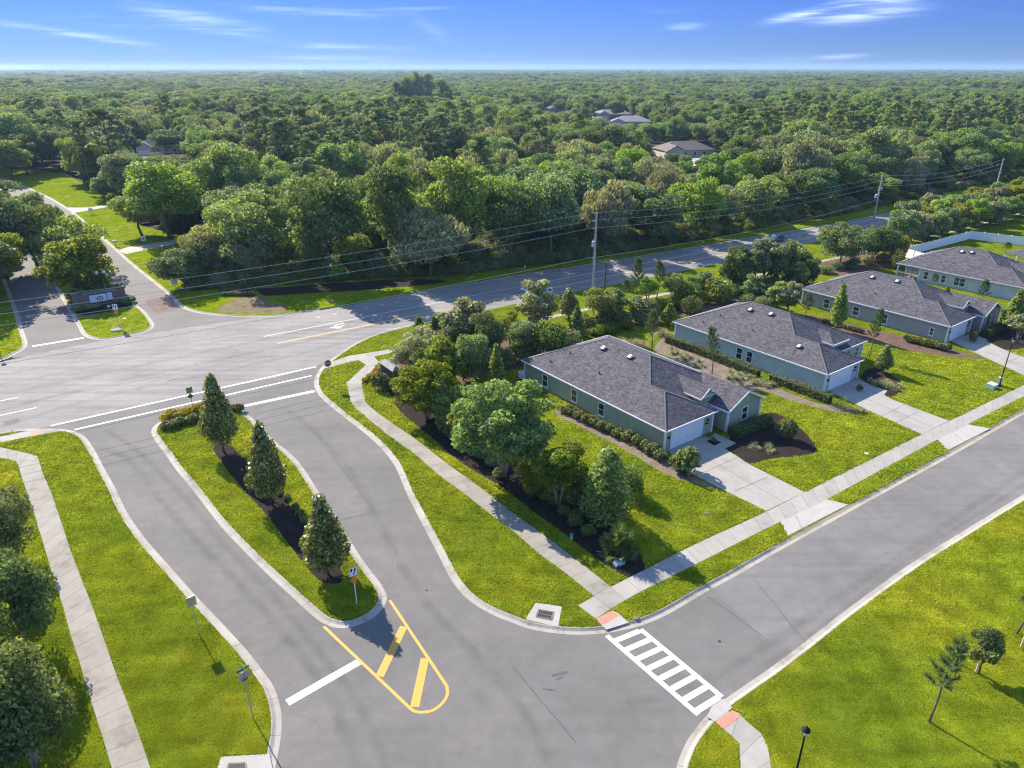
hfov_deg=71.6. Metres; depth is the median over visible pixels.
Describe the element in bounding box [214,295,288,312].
bare turf
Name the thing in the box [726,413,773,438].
clipped hedge
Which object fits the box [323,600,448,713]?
gore outline marking
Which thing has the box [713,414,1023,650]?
side street
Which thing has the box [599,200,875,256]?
overhead wire
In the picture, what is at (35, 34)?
sky
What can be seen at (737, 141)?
oak tree
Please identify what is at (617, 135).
oak tree
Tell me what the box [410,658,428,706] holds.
gore bar marking
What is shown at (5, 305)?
avenue lawn
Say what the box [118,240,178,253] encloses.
avenue driveway
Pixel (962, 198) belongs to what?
belt tree
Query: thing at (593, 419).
shrub
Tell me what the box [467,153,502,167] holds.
oak tree
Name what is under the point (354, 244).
oak tree
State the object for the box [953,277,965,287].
window
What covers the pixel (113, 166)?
oak tree
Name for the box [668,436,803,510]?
driveway
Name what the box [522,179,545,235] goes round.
oak tree
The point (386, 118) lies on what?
pine tree
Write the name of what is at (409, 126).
pine tree
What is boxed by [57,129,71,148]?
oak tree
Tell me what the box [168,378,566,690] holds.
tyre marks
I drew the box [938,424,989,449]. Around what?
apron two
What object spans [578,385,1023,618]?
street path
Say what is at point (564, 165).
oak tree
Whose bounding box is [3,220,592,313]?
overhead wire
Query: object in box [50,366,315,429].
crossing lines
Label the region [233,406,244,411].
green plant
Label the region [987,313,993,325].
window
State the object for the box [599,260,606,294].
stub pole
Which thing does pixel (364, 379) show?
flowering plant
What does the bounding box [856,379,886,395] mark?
entry walk two
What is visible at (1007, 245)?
young pine
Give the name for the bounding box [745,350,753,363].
window
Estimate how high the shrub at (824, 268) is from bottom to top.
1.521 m
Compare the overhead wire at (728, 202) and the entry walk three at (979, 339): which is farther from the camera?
the overhead wire at (728, 202)
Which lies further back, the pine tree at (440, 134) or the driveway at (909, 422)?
the pine tree at (440, 134)
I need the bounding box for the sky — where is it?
[0,0,1023,68]
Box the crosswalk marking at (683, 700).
[605,628,723,715]
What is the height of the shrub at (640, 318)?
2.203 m
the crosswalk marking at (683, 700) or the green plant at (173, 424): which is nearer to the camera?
the crosswalk marking at (683, 700)
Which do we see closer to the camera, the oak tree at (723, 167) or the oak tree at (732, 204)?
the oak tree at (732, 204)
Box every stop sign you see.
[236,662,252,717]
[324,360,331,380]
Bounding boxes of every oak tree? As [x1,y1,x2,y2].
[0,139,33,180]
[0,232,27,277]
[0,239,16,274]
[7,133,40,174]
[10,191,49,214]
[53,132,96,181]
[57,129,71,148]
[71,146,103,177]
[89,177,116,196]
[90,143,109,169]
[97,153,137,189]
[116,177,130,195]
[121,152,146,164]
[122,160,158,180]
[143,155,172,164]
[147,158,180,178]
[157,168,226,224]
[171,155,186,160]
[177,159,189,163]
[178,156,205,171]
[179,129,213,157]
[179,156,191,161]
[185,140,218,163]
[188,141,262,194]
[200,140,232,158]
[201,185,270,226]
[205,130,229,142]
[215,180,258,200]
[233,152,261,182]
[235,144,266,155]
[251,154,290,184]
[253,150,266,162]
[259,201,297,248]
[260,167,292,190]
[273,140,297,171]
[274,179,316,205]
[286,165,338,185]
[288,149,312,176]
[314,141,373,181]
[332,232,372,263]
[338,134,377,148]
[352,169,373,186]
[354,168,380,209]
[356,142,372,175]
[364,146,408,171]
[372,143,428,170]
[381,139,416,154]
[383,151,412,171]
[391,80,409,96]
[401,75,418,95]
[404,158,428,170]
[407,161,456,193]
[408,193,456,213]
[412,70,425,96]
[420,156,499,249]
[423,73,434,96]
[432,78,453,95]
[434,122,471,157]
[450,146,468,161]
[456,155,475,165]
[462,145,491,157]
[464,138,493,157]
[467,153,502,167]
[474,163,500,173]
[480,175,519,234]
[483,163,540,197]
[485,181,539,255]
[486,134,522,158]
[490,148,521,173]
[500,122,530,145]
[500,176,530,228]
[516,132,559,159]
[520,157,534,168]
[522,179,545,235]
[523,170,581,251]
[530,152,560,169]
[537,159,578,180]
[538,223,573,243]
[540,127,550,139]
[543,162,603,222]
[551,146,598,165]
[552,129,579,145]
[553,138,596,149]
[554,139,592,157]
[565,154,593,169]
[579,178,635,243]
[584,143,615,158]
[587,153,612,158]
[589,169,615,195]
[592,123,642,152]
[598,141,619,156]
[614,179,644,225]
[615,142,645,159]
[616,147,649,174]
[624,184,682,242]
[629,156,683,184]
[642,168,684,199]
[645,157,679,167]
[667,176,728,233]
[678,161,693,174]
[679,155,692,165]
[681,175,693,184]
[682,173,696,181]
[689,159,709,173]
[696,151,744,190]
[699,155,715,162]
[719,184,747,223]
[721,135,757,151]
[721,146,749,159]
[730,173,788,222]
[734,152,763,187]
[750,143,790,176]
[751,133,784,150]
[759,129,794,152]
[764,135,811,166]
[768,172,797,206]
[779,136,834,206]
[786,120,833,140]
[788,167,840,210]
[804,130,847,158]
[816,221,877,261]
[824,152,863,198]
[832,134,859,140]
[837,138,854,146]
[841,165,870,196]
[845,140,867,150]
[845,147,855,152]
[849,126,909,168]
[850,152,886,179]
[854,225,904,258]
[865,172,901,198]
[869,157,904,178]
[889,128,900,137]
[895,158,924,195]
[896,129,916,145]
[896,143,913,159]
[904,156,929,177]
[909,140,944,170]
[910,136,945,152]
[912,149,939,178]
[918,139,949,155]
[948,132,1004,165]
[951,149,993,179]
[953,149,981,168]
[993,142,1023,173]
[1010,145,1023,164]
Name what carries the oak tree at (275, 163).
on the ground at (50, 163)
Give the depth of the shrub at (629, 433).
74.59 m
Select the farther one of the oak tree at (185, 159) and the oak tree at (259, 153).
the oak tree at (185, 159)
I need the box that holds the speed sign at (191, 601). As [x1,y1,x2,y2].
[186,595,198,633]
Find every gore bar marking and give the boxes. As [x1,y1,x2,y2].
[376,626,406,676]
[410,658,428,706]
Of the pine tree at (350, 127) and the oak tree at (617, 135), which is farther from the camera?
the oak tree at (617, 135)
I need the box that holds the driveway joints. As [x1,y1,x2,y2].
[701,351,1020,528]
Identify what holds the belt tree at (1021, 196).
on the lawn at (1013, 227)
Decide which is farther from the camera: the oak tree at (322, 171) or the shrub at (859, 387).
the oak tree at (322, 171)
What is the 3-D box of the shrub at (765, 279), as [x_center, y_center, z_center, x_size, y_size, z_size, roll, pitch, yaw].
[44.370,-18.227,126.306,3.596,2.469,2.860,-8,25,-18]
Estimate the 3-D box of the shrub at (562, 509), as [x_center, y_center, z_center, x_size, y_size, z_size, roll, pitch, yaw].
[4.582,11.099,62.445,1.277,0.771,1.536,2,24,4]
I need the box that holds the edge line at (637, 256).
[419,213,886,292]
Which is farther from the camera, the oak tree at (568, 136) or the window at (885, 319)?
the oak tree at (568, 136)
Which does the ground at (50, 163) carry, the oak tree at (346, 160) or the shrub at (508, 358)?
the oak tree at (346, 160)
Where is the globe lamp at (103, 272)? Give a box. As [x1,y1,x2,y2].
[95,270,105,289]
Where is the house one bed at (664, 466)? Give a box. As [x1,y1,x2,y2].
[555,409,715,488]
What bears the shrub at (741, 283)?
on the lawn at (1013, 227)
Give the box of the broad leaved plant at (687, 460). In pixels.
[668,445,701,475]
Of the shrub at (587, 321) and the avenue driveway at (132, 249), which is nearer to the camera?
the shrub at (587, 321)
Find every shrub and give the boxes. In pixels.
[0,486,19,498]
[9,589,51,605]
[64,289,81,299]
[66,288,82,299]
[70,305,79,311]
[77,286,94,293]
[78,306,85,310]
[87,283,102,291]
[91,303,100,308]
[99,284,112,290]
[108,282,125,288]
[120,297,128,304]
[326,260,346,281]
[369,371,391,390]
[434,408,452,433]
[462,382,484,396]
[468,448,482,455]
[475,449,490,459]
[484,456,497,466]
[492,467,505,477]
[501,346,515,365]
[507,345,522,360]
[519,344,534,358]
[525,487,540,497]
[526,320,569,354]
[539,489,555,500]
[544,325,582,350]
[548,495,565,504]
[557,404,567,412]
[557,504,570,515]
[566,404,578,414]
[567,508,585,518]
[567,514,583,526]
[572,409,585,418]
[580,413,588,422]
[581,523,596,536]
[582,313,591,328]
[587,324,605,334]
[587,414,599,425]
[591,311,609,325]
[594,420,607,429]
[599,303,625,323]
[603,321,618,333]
[604,423,615,432]
[611,427,623,436]
[620,429,635,440]
[621,319,634,329]
[621,463,644,500]
[622,311,632,319]
[629,295,660,320]
[631,434,644,446]
[632,309,646,324]
[639,439,650,449]
[643,442,662,455]
[652,448,667,461]
[654,297,675,308]
[666,293,684,298]
[671,297,683,307]
[681,295,703,313]
[697,290,709,301]
[704,276,733,302]
[729,283,742,293]
[734,279,754,290]
[738,292,756,301]
[754,296,771,305]
[757,291,769,303]
[760,274,768,283]
[763,283,777,289]
[765,276,781,286]
[774,417,797,438]
[780,274,797,282]
[820,265,834,273]
[829,261,846,268]
[844,260,858,268]
[848,256,861,263]
[856,384,863,389]
[861,256,873,264]
[874,253,887,261]
[881,253,893,260]
[887,235,910,255]
[891,249,905,268]
[903,334,912,341]
[907,336,916,341]
[913,337,922,343]
[918,340,926,344]
[925,339,934,346]
[932,340,939,347]
[936,342,943,348]
[941,343,952,350]
[969,331,977,341]
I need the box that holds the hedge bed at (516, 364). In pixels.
[379,284,811,382]
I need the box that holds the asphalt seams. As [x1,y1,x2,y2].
[1,322,805,741]
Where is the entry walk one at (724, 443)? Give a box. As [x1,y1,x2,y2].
[707,433,734,449]
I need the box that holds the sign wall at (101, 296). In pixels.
[70,285,125,305]
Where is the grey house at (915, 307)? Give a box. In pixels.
[800,271,1003,342]
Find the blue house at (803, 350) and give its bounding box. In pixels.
[672,302,867,391]
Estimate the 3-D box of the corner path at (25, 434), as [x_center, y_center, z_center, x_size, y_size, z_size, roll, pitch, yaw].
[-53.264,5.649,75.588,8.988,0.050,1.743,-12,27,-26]
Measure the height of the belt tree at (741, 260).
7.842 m
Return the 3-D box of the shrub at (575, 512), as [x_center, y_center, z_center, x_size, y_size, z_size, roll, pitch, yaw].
[5.590,11.329,61.714,1.576,0.963,1.311,9,25,18]
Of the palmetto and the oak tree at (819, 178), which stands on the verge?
the oak tree at (819, 178)
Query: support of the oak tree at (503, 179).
on the ground at (50, 163)
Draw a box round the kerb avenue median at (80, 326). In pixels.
[36,256,153,339]
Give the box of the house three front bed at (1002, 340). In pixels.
[978,328,1023,349]
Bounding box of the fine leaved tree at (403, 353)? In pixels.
[389,324,438,365]
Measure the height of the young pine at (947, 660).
6.553 m
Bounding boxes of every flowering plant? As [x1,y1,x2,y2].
[158,412,170,420]
[182,407,188,415]
[361,377,368,381]
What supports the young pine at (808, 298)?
on the lawn at (1013, 227)
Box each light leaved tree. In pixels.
[498,311,520,345]
[543,292,561,326]
[582,287,617,324]
[634,275,662,301]
[661,273,684,296]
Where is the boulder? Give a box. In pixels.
[110,328,123,331]
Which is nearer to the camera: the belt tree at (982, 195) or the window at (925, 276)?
the window at (925, 276)
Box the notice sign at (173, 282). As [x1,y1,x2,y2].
[171,278,177,284]
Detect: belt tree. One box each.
[718,245,760,283]
[751,240,772,275]
[753,237,781,275]
[767,239,799,278]
[791,241,812,267]
[799,254,821,285]
[887,209,920,237]
[889,200,924,216]
[909,210,933,241]
[919,202,936,214]
[920,192,944,204]
[925,211,952,238]
[930,197,955,209]
[936,207,964,234]
[949,194,977,207]
[953,202,979,231]
[962,186,984,194]
[966,197,993,227]
[969,192,993,200]
[984,186,1011,201]
[984,201,1010,223]
[989,181,1010,190]
[998,196,1023,219]
[1006,185,1023,197]
[1009,176,1023,185]
[1014,194,1023,216]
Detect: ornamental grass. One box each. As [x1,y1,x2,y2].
[639,339,650,349]
[654,328,670,337]
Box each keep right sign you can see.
[112,304,119,326]
[349,566,357,603]
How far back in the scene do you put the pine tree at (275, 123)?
205.89 m
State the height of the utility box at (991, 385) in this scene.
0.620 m
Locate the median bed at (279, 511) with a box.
[213,443,342,583]
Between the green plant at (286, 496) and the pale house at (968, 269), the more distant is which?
the pale house at (968, 269)
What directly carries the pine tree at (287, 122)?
on the ground at (50, 163)
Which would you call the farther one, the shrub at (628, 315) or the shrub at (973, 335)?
the shrub at (628, 315)
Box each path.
[0,428,56,441]
[0,447,149,767]
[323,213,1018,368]
[347,384,609,595]
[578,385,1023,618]
[717,712,770,767]
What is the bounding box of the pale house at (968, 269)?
[896,246,1023,300]
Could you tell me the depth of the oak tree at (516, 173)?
167.48 m
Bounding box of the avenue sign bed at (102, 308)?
[76,302,131,314]
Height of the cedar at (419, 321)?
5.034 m
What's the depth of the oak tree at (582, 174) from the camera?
155.88 m
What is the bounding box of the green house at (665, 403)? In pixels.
[521,335,765,452]
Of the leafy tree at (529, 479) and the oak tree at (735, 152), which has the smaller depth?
the leafy tree at (529, 479)
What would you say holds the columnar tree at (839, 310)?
on the lawn at (1013, 227)
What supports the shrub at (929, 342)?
on the house three bed at (893, 340)
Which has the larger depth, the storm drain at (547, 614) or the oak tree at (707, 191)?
the oak tree at (707, 191)
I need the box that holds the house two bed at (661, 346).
[654,337,867,413]
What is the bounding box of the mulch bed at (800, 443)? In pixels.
[725,413,816,463]
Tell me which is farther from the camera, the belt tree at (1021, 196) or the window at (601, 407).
the belt tree at (1021, 196)
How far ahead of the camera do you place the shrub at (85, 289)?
120.50 m
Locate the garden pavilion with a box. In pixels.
[1004,249,1023,260]
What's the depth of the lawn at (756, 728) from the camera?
46.60 m
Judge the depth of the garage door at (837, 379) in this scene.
87.27 m
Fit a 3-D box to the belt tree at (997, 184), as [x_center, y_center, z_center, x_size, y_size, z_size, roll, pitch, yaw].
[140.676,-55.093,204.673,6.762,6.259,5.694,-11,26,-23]
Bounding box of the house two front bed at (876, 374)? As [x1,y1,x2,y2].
[860,368,902,396]
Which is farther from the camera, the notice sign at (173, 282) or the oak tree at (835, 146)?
the oak tree at (835, 146)
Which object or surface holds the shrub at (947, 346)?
on the house three bed at (893, 340)
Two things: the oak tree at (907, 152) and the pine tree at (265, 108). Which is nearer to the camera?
the oak tree at (907, 152)
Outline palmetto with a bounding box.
[596,517,639,564]
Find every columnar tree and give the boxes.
[455,333,469,379]
[487,343,505,389]
[568,305,586,341]
[660,303,678,324]
[829,282,848,328]
[1000,289,1023,332]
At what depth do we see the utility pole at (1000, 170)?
216.65 m
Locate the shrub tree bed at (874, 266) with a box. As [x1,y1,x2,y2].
[818,253,892,275]
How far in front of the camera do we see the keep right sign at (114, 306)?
106.43 m
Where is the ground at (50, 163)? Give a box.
[0,105,1017,361]
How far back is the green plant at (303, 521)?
61.05 m
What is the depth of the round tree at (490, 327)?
89.48 m
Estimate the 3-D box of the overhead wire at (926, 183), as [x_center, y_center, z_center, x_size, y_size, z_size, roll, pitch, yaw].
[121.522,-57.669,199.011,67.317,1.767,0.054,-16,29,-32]
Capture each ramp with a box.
[598,611,628,629]
[707,699,731,720]
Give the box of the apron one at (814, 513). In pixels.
[781,499,847,534]
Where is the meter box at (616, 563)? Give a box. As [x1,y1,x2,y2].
[611,558,624,567]
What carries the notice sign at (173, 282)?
on the verge
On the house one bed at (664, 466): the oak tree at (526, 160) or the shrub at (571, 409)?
the shrub at (571, 409)
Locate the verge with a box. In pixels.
[0,167,1014,314]
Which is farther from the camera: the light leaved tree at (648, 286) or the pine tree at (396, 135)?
the pine tree at (396, 135)
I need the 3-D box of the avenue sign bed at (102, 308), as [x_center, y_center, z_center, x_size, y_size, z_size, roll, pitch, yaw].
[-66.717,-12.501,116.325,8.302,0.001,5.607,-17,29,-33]
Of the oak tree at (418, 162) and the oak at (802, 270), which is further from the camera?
the oak tree at (418, 162)
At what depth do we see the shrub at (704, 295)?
117.10 m
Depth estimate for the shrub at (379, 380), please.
86.04 m
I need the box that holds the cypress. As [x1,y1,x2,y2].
[578,443,634,527]
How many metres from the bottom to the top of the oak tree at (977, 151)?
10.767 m
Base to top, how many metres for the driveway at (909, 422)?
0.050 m
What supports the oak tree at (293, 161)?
on the ground at (50, 163)
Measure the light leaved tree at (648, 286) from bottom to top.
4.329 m
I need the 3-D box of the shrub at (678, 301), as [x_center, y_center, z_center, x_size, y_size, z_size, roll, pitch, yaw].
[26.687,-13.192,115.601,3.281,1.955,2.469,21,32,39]
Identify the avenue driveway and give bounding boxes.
[67,203,113,212]
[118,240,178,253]
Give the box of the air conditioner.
[518,370,523,378]
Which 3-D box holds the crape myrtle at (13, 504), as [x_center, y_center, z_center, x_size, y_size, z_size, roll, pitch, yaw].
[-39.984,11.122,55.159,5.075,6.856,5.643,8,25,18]
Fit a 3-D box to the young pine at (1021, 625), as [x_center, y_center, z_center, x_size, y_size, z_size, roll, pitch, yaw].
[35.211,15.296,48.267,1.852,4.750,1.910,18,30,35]
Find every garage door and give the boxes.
[139,150,149,154]
[671,419,702,448]
[828,367,851,389]
[949,322,966,340]
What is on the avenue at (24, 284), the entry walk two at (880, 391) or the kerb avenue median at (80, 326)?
the kerb avenue median at (80, 326)
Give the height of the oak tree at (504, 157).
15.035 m
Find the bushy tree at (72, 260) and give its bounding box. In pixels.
[30,233,119,289]
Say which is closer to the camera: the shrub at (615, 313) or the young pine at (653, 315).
the young pine at (653, 315)
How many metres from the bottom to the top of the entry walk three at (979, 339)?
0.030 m
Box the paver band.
[145,296,179,313]
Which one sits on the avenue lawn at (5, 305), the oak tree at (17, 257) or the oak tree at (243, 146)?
the oak tree at (17, 257)
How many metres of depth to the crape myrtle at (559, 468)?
60.46 m
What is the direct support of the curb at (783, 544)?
on the side street at (813, 583)
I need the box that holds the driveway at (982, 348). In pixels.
[950,334,1023,374]
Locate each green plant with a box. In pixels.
[158,422,171,429]
[160,419,169,426]
[167,420,179,428]
[168,422,178,429]
[177,417,185,425]
[189,413,199,421]
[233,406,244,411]
[234,403,244,406]
[283,493,290,500]
[291,502,299,509]
[295,508,305,514]
[299,518,307,523]
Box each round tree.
[145,242,214,283]
[467,310,509,367]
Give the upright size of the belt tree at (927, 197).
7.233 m
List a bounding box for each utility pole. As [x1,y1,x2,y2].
[592,212,597,287]
[873,175,882,219]
[997,159,1004,180]
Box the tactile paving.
[596,610,619,624]
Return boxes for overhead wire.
[0,212,593,302]
[0,228,589,325]
[2,257,590,363]
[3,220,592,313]
[594,176,879,212]
[597,186,876,227]
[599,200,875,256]
[603,185,861,219]
[881,168,1000,185]
[882,164,1000,180]
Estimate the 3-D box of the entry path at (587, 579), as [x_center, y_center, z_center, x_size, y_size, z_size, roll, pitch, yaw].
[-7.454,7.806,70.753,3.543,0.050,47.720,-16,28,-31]
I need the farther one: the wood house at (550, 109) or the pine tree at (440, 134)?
the wood house at (550, 109)
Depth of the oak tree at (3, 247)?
117.15 m
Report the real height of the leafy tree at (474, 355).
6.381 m
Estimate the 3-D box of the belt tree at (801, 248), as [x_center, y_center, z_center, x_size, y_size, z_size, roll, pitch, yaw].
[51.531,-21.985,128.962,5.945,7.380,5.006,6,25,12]
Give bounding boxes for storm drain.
[218,754,271,767]
[525,603,561,626]
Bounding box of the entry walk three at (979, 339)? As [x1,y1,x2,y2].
[976,336,986,342]
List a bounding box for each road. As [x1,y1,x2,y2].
[0,213,890,432]
[38,359,791,767]
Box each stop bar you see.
[33,337,83,346]
[244,390,314,406]
[286,659,360,704]
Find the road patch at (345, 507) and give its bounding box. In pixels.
[328,494,373,518]
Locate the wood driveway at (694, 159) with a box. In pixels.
[691,157,699,165]
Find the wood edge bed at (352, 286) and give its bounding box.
[257,279,446,295]
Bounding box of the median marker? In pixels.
[186,387,192,405]
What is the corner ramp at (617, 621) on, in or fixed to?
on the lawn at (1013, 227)
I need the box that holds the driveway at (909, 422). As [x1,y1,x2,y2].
[828,379,947,433]
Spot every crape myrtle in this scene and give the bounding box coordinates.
[0,487,37,560]
[0,545,57,643]
[0,601,17,683]
[0,637,79,767]
[0,726,11,760]
[388,359,459,419]
[446,407,477,446]
[450,378,556,476]
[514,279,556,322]
[530,440,588,505]
[1002,313,1023,342]
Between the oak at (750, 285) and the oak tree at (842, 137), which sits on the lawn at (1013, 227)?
the oak at (750, 285)
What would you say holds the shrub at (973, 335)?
on the lawn at (1013, 227)
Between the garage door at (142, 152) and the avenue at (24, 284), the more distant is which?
the garage door at (142, 152)
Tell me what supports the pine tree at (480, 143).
on the ground at (50, 163)
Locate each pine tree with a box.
[66,118,89,181]
[219,129,236,146]
[235,111,255,150]
[239,107,265,150]
[245,121,271,149]
[254,116,280,148]
[257,103,279,137]
[265,118,292,159]
[267,117,298,175]
[268,107,284,136]
[287,105,316,137]
[290,113,312,138]
[292,124,320,152]
[296,131,319,150]
[297,136,321,165]
[311,121,326,159]
[324,130,341,150]
[337,126,361,145]
[338,116,359,144]
[359,126,375,146]
[365,107,392,144]
[370,119,390,147]
[374,107,390,135]
[392,122,404,140]
[394,108,415,141]
[396,116,415,152]
[413,122,421,135]
[415,117,439,160]
[420,111,453,160]
[423,133,443,161]
[426,129,452,159]
[469,135,493,172]
[523,117,551,155]
[742,115,763,146]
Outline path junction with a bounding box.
[346,356,377,383]
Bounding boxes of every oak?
[434,296,485,342]
[693,270,721,290]
[739,274,765,294]
[766,280,790,307]
[778,281,803,311]
[788,261,811,282]
[966,626,1005,674]
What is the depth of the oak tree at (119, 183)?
196.25 m
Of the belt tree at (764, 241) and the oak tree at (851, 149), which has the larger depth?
the oak tree at (851, 149)
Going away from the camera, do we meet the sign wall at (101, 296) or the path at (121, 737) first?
the path at (121, 737)
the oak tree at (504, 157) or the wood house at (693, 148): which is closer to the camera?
the oak tree at (504, 157)
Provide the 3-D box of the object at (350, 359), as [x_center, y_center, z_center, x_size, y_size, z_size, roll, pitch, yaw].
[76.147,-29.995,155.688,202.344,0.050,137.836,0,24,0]
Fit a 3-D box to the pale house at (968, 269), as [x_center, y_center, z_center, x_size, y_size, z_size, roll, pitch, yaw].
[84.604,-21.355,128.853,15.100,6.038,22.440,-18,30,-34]
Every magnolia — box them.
[196,372,239,451]
[243,420,287,503]
[299,493,351,574]
[558,287,579,317]
[874,344,894,372]
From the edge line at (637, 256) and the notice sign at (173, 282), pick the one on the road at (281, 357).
the edge line at (637, 256)
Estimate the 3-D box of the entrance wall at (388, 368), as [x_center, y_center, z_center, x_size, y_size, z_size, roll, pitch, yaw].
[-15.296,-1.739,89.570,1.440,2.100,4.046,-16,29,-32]
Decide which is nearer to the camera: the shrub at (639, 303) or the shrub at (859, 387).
the shrub at (859, 387)
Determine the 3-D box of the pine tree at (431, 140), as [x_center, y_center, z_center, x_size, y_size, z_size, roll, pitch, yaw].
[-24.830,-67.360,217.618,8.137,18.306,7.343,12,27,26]
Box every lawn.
[0,277,21,357]
[0,431,270,767]
[42,258,149,337]
[157,411,378,620]
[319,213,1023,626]
[689,503,1023,767]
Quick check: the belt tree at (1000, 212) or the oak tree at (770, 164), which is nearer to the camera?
the belt tree at (1000, 212)
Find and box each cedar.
[411,316,426,346]
[428,313,442,335]
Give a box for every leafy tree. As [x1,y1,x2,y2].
[415,334,465,377]
[427,378,468,416]
[455,334,492,378]
[504,319,537,354]
[514,456,552,493]
[599,287,631,310]
[675,273,702,297]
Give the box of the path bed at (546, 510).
[388,383,644,576]
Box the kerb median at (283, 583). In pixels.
[151,410,386,627]
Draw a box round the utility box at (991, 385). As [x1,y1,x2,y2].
[985,381,998,389]
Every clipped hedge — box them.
[664,334,760,377]
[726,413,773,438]
[768,372,833,403]
[980,320,1007,337]
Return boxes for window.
[542,373,547,388]
[570,388,577,403]
[597,401,604,417]
[735,347,742,360]
[740,405,748,421]
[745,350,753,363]
[822,298,830,309]
[851,306,859,316]
[854,346,858,355]
[881,313,888,324]
[922,271,928,279]
[928,327,934,336]
[939,275,946,283]
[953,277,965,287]
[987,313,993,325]
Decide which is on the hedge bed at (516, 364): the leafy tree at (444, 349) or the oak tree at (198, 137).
the leafy tree at (444, 349)
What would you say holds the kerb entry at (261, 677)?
on the entry road at (608, 703)
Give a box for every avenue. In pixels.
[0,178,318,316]
[0,179,257,357]
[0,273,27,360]
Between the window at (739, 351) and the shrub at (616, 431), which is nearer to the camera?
the shrub at (616, 431)
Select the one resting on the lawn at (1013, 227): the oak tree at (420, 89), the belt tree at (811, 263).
the belt tree at (811, 263)
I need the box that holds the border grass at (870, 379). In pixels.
[867,377,874,384]
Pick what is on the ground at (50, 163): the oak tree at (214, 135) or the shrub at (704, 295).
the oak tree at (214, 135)
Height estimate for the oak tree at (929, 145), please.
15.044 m
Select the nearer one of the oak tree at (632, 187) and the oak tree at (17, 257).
the oak tree at (17, 257)
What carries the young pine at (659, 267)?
on the lawn at (1013, 227)
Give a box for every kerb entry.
[1,429,281,767]
[314,326,777,634]
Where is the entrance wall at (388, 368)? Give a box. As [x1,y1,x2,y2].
[379,359,401,382]
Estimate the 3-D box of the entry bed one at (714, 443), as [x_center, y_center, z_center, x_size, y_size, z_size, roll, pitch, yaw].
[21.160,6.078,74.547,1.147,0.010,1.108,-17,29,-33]
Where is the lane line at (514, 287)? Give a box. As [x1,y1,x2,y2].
[264,219,870,336]
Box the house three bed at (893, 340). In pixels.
[802,314,983,358]
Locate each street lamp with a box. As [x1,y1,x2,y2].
[796,726,810,767]
[998,338,1015,386]
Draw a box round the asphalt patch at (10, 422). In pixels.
[3,418,19,425]
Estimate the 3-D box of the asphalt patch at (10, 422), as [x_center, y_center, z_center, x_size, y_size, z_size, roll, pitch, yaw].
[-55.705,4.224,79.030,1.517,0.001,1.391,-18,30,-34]
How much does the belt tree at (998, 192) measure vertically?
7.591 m
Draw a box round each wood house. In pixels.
[135,138,184,155]
[545,105,567,112]
[592,109,632,118]
[611,115,650,124]
[651,141,715,157]
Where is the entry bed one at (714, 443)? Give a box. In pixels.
[707,440,720,445]
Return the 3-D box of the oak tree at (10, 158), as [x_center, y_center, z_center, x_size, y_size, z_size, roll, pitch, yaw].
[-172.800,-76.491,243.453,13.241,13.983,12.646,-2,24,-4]
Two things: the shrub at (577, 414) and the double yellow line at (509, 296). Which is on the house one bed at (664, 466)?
the shrub at (577, 414)
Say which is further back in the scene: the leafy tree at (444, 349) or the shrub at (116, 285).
the shrub at (116, 285)
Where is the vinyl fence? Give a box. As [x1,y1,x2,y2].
[905,230,1023,257]
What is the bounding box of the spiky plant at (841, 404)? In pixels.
[831,396,850,411]
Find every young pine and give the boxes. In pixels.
[620,279,632,296]
[630,257,649,296]
[645,308,660,350]
[654,259,665,299]
[706,325,722,373]
[799,293,815,317]
[866,307,884,357]
[923,635,971,722]
[930,273,938,285]
[977,279,992,298]
[1002,242,1012,252]
[1016,590,1023,634]
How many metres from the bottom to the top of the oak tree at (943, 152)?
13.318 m
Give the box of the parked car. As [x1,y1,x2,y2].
[767,234,784,242]
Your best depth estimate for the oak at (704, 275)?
120.23 m
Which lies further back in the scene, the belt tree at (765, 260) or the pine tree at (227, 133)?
the pine tree at (227, 133)
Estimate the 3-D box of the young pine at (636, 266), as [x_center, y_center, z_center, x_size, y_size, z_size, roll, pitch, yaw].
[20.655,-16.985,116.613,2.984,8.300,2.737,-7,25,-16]
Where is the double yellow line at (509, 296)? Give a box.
[277,220,886,343]
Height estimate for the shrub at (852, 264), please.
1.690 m

